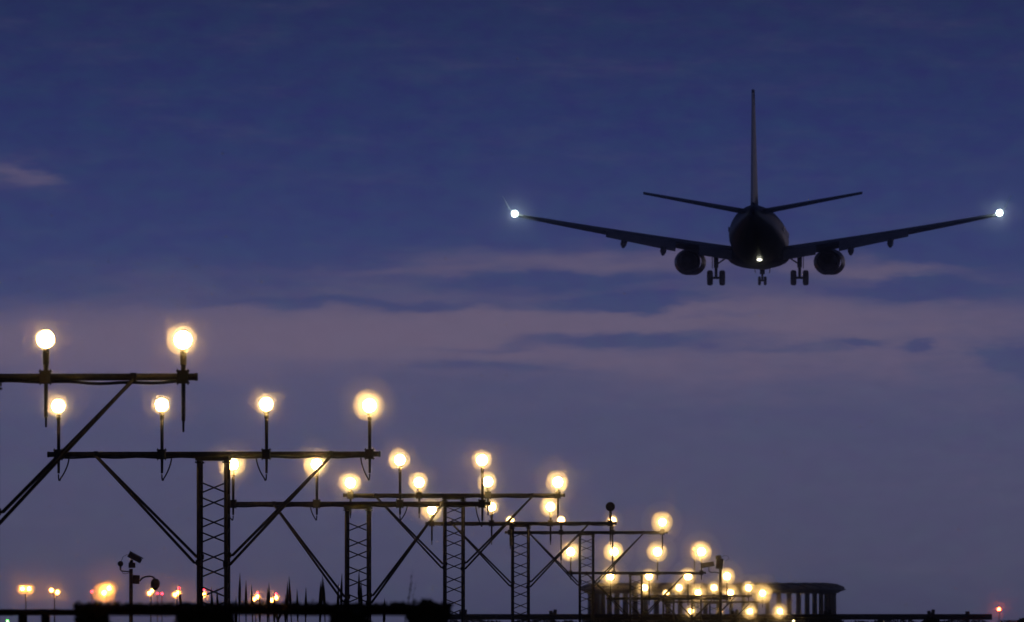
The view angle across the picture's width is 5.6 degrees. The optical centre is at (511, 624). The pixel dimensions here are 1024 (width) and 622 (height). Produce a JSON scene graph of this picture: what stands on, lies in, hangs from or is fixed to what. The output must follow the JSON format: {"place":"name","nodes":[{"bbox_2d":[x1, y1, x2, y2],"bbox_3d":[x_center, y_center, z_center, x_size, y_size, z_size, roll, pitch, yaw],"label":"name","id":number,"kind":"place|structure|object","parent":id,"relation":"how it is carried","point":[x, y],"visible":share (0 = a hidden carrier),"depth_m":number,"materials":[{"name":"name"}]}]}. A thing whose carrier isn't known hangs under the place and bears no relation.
{"place":"outdoors","nodes":[
{"label":"outdoors","id":0,"kind":"place"},
{"bbox_2d":[0,0,1023,621],"label":"sky","id":1,"kind":"structure","parent":0,"point":[312,192],"materials":[{"name":"blue"}]},
{"bbox_2d":[503,89,1010,285],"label":"airliner","id":2,"kind":"object","parent":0,"point":[758,237],"visible":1,"depth_m":713.60,"materials":[{"name":"paint"}]},
{"bbox_2d":[783,226,788,236],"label":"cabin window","id":3,"kind":"structure","parent":2,"relation":"in","point":[786,232],"depth_m":716.53,"materials":[{"name":"glass"}]},
{"bbox_3d":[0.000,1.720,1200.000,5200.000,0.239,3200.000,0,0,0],"label":"ground","id":4,"kind":"structure","parent":0,"visible":0},
{"bbox_2d":[20,587,30,608],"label":"floodlight mast","id":5,"kind":"object","parent":4,"relation":"on","point":[25,590],"visible":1,"depth_m":900.26,"materials":[{"name":"metal"}]},
{"bbox_2d":[0,609,73,621],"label":"timber rail","id":6,"kind":"object","parent":4,"relation":"on","point":[23,614],"visible":0.97,"depth_m":59.97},
{"bbox_2d":[49,588,59,621],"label":"floodlight mast","id":7,"kind":"object","parent":4,"relation":"on","point":[54,593],"visible":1,"depth_m":900.24,"materials":[{"name":"metal"}]},
{"bbox_2d":[74,601,109,621],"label":"bush","id":8,"kind":"object","parent":4,"relation":"on","point":[93,612],"visible":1,"depth_m":41.93,"materials":[{"name":"black plant"}]},
{"bbox_2d":[0,329,197,524],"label":"approach light frame","id":9,"kind":"object","parent":4,"relation":"on","point":[182,342],"visible":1,"depth_m":89.90,"materials":[{"name":"metal"}]},
{"bbox_2d":[102,586,110,602],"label":"floodlight mast","id":10,"kind":"object","parent":4,"relation":"on","point":[105,592],"visible":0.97,"depth_m":900.10,"materials":[{"name":"metal"}]},
{"bbox_2d":[118,551,159,621],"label":"security camera pole","id":11,"kind":"object","parent":4,"relation":"on","point":[136,579],"visible":1,"depth_m":199.96,"materials":[{"name":"metal"}]},
{"bbox_2d":[147,589,153,621],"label":"floodlight mast","id":12,"kind":"object","parent":4,"relation":"on","point":[150,592],"visible":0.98,"depth_m":950.25,"materials":[{"name":"metal"}]},
{"bbox_2d":[173,587,178,621],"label":"floodlight mast","id":13,"kind":"object","parent":4,"relation":"on","point":[175,594],"visible":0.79,"depth_m":950.06,"materials":[{"name":"metal"}]},
{"bbox_2d":[179,587,181,603],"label":"reed","id":14,"kind":"object","parent":4,"relation":"on","point":[180,600],"visible":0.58,"depth_m":103.99,"materials":[{"name":"black plant"}]},
{"bbox_2d":[47,397,380,604],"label":"approach light frame","id":15,"kind":"object","parent":4,"relation":"on","point":[266,404],"visible":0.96,"depth_m":119.96,"materials":[{"name":"metal"}]},
{"bbox_2d":[238,577,240,621],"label":"reed","id":16,"kind":"object","parent":4,"relation":"on","point":[239,594],"visible":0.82,"depth_m":104.49,"materials":[{"name":"black plant"}]},
{"bbox_2d":[245,585,246,621],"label":"reed","id":17,"kind":"object","parent":4,"relation":"on","point":[246,600],"visible":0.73,"depth_m":106.49,"materials":[{"name":"black plant"}]},
{"bbox_2d":[251,584,252,621],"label":"reed","id":18,"kind":"object","parent":4,"relation":"on","point":[251,599],"visible":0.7,"depth_m":108.49,"materials":[{"name":"black plant"}]},
{"bbox_2d":[253,592,258,621],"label":"floodlight mast","id":19,"kind":"object","parent":4,"relation":"on","point":[255,597],"visible":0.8,"depth_m":950.23,"materials":[{"name":"metal"}]},
{"bbox_2d":[74,604,451,615],"bbox_3d":[-1.012,0.808,42.340,1.533,1.783,0.160,0,0,0],"label":"timber rail","id":20,"kind":"object","parent":4,"relation":"on","point":[281,610],"visible":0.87,"depth_m":42.26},
{"bbox_2d":[72,599,454,610],"bbox_3d":[-1.009,-0.080,42.298,1.560,0.056,0.416,0,0,0],"label":"creeper","id":21,"kind":"object","parent":20,"relation":"on","point":[403,604],"visible":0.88,"depth_m":42.19,"materials":[{"name":"plant"}]},
{"bbox_2d":[266,587,268,621],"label":"reed","id":22,"kind":"object","parent":4,"relation":"on","point":[267,599],"visible":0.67,"depth_m":105.49,"materials":[{"name":"black plant"}]},
{"bbox_2d":[268,587,269,621],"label":"reed","id":23,"kind":"object","parent":4,"relation":"on","point":[269,602],"visible":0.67,"depth_m":109.00,"materials":[{"name":"black plant"}]},
{"bbox_2d":[270,593,277,621],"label":"floodlight mast","id":24,"kind":"object","parent":4,"relation":"on","point":[276,598],"visible":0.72,"depth_m":950.03,"materials":[{"name":"metal"}]},
{"bbox_2d":[286,581,288,621],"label":"reed","id":25,"kind":"object","parent":4,"relation":"on","point":[287,596],"visible":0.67,"depth_m":103.99,"materials":[{"name":"black plant"}]},
{"bbox_2d":[289,579,291,621],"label":"reed","id":26,"kind":"object","parent":4,"relation":"on","point":[290,599],"visible":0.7,"depth_m":105.99,"materials":[{"name":"black plant"}]},
{"bbox_2d":[319,581,320,621],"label":"reed","id":27,"kind":"object","parent":4,"relation":"on","point":[320,597],"visible":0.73,"depth_m":104.99,"materials":[{"name":"black plant"}]},
{"bbox_2d":[320,575,322,621],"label":"reed","id":28,"kind":"object","parent":4,"relation":"on","point":[321,593],"visible":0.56,"depth_m":108.49,"materials":[{"name":"black plant"}]},
{"bbox_2d":[323,579,325,621],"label":"reed","id":29,"kind":"object","parent":4,"relation":"on","point":[324,599],"visible":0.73,"depth_m":106.99,"materials":[{"name":"black plant"}]},
{"bbox_2d":[337,583,338,603],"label":"reed","id":30,"kind":"object","parent":4,"relation":"on","point":[338,594],"visible":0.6,"depth_m":105.49,"materials":[{"name":"black plant"}]},
{"bbox_2d":[340,577,342,602],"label":"reed","id":31,"kind":"object","parent":4,"relation":"on","point":[341,591],"visible":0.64,"depth_m":108.99,"materials":[{"name":"black plant"}]},
{"bbox_2d":[358,575,359,602],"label":"reed","id":32,"kind":"object","parent":4,"relation":"on","point":[358,588],"visible":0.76,"depth_m":107.49,"materials":[{"name":"black plant"}]},
{"bbox_2d":[230,454,490,619],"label":"approach light frame","id":33,"kind":"object","parent":4,"relation":"on","point":[400,461],"visible":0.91,"depth_m":149.96,"materials":[{"name":"metal"}]},
{"bbox_2d":[360,584,362,602],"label":"reed","id":34,"kind":"object","parent":4,"relation":"on","point":[361,598],"visible":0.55,"depth_m":103.99,"materials":[{"name":"black plant"}]},
{"bbox_2d":[404,570,416,619],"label":"plume grass","id":35,"kind":"object","parent":4,"relation":"on","point":[408,598],"depth_m":56.00,"materials":[{"name":"black plant"}]},
{"bbox_2d":[405,598,452,621],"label":"bush","id":36,"kind":"object","parent":4,"relation":"on","point":[426,610],"visible":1,"depth_m":41.88,"materials":[{"name":"black plant"}]},
{"bbox_2d":[343,476,564,621],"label":"approach light frame","id":37,"kind":"object","parent":4,"relation":"on","point":[419,482],"visible":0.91,"depth_m":179.95,"materials":[{"name":"metal"}]},
{"bbox_2d":[425,502,616,621],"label":"approach light frame","id":38,"kind":"object","parent":4,"relation":"on","point":[550,507],"visible":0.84,"depth_m":207.94,"materials":[{"name":"metal"}]},
{"bbox_2d":[505,516,667,621],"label":"approach light frame","id":39,"kind":"object","parent":4,"relation":"on","point":[661,522],"visible":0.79,"depth_m":246.94,"materials":[{"name":"metal"}]},
{"bbox_2d":[566,547,705,621],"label":"approach light frame","id":40,"kind":"object","parent":4,"relation":"on","point":[657,551],"visible":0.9,"depth_m":286.95,"materials":[{"name":"metal"}]},
{"bbox_2d":[606,572,730,621],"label":"approach light frame","id":41,"kind":"object","parent":4,"relation":"on","point":[688,577],"visible":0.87,"depth_m":319.96,"materials":[{"name":"metal"}]},
{"bbox_2d":[693,548,695,613],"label":"beacon post","id":42,"kind":"object","parent":4,"relation":"on","point":[694,549],"visible":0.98,"depth_m":519.96,"materials":[{"name":"metal"}]},
{"bbox_2d":[643,584,751,621],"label":"approach light frame","id":43,"kind":"object","parent":4,"relation":"on","point":[748,587],"visible":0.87,"depth_m":361.96,"materials":[{"name":"metal"}]},
{"bbox_2d":[407,609,991,621],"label":"barrier rail","id":44,"kind":"object","parent":4,"relation":"on","point":[553,616],"visible":0.8,"depth_m":445.96,"materials":[{"name":"metal"}]},
{"bbox_2d":[578,582,845,621],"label":"flat-roofed open-sided building","id":45,"kind":"structure","parent":4,"relation":"on","point":[829,591],"depth_m":991.35,"materials":[{"name":"concrete"}]},
{"bbox_2d":[663,590,765,621],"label":"approach light frame","id":46,"kind":"object","parent":4,"relation":"on","point":[762,593],"visible":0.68,"depth_m":389.95,"materials":[{"name":"metal"}]},
{"bbox_2d":[702,555,728,621],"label":"security camera pole","id":47,"kind":"object","parent":4,"relation":"on","point":[719,563],"visible":0.91,"depth_m":299.96,"materials":[{"name":"metal"}]},
{"bbox_2d":[449,619,1016,621],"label":"undergrowth","id":48,"kind":"object","parent":4,"relation":"on","point":[728,621],"visible":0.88,"depth_m":448.47,"materials":[{"name":"black plant"}]},
{"bbox_2d":[688,608,782,621],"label":"approach light frame","id":49,"kind":"object","parent":4,"relation":"on","point":[750,611],"visible":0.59,"depth_m":421.94,"materials":[{"name":"metal"}]},
{"bbox_2d":[921,617,940,621],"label":"bush","id":50,"kind":"object","parent":4,"relation":"on","point":[932,619],"visible":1,"depth_m":149.98,"materials":[{"name":"black plant"}]}
]}

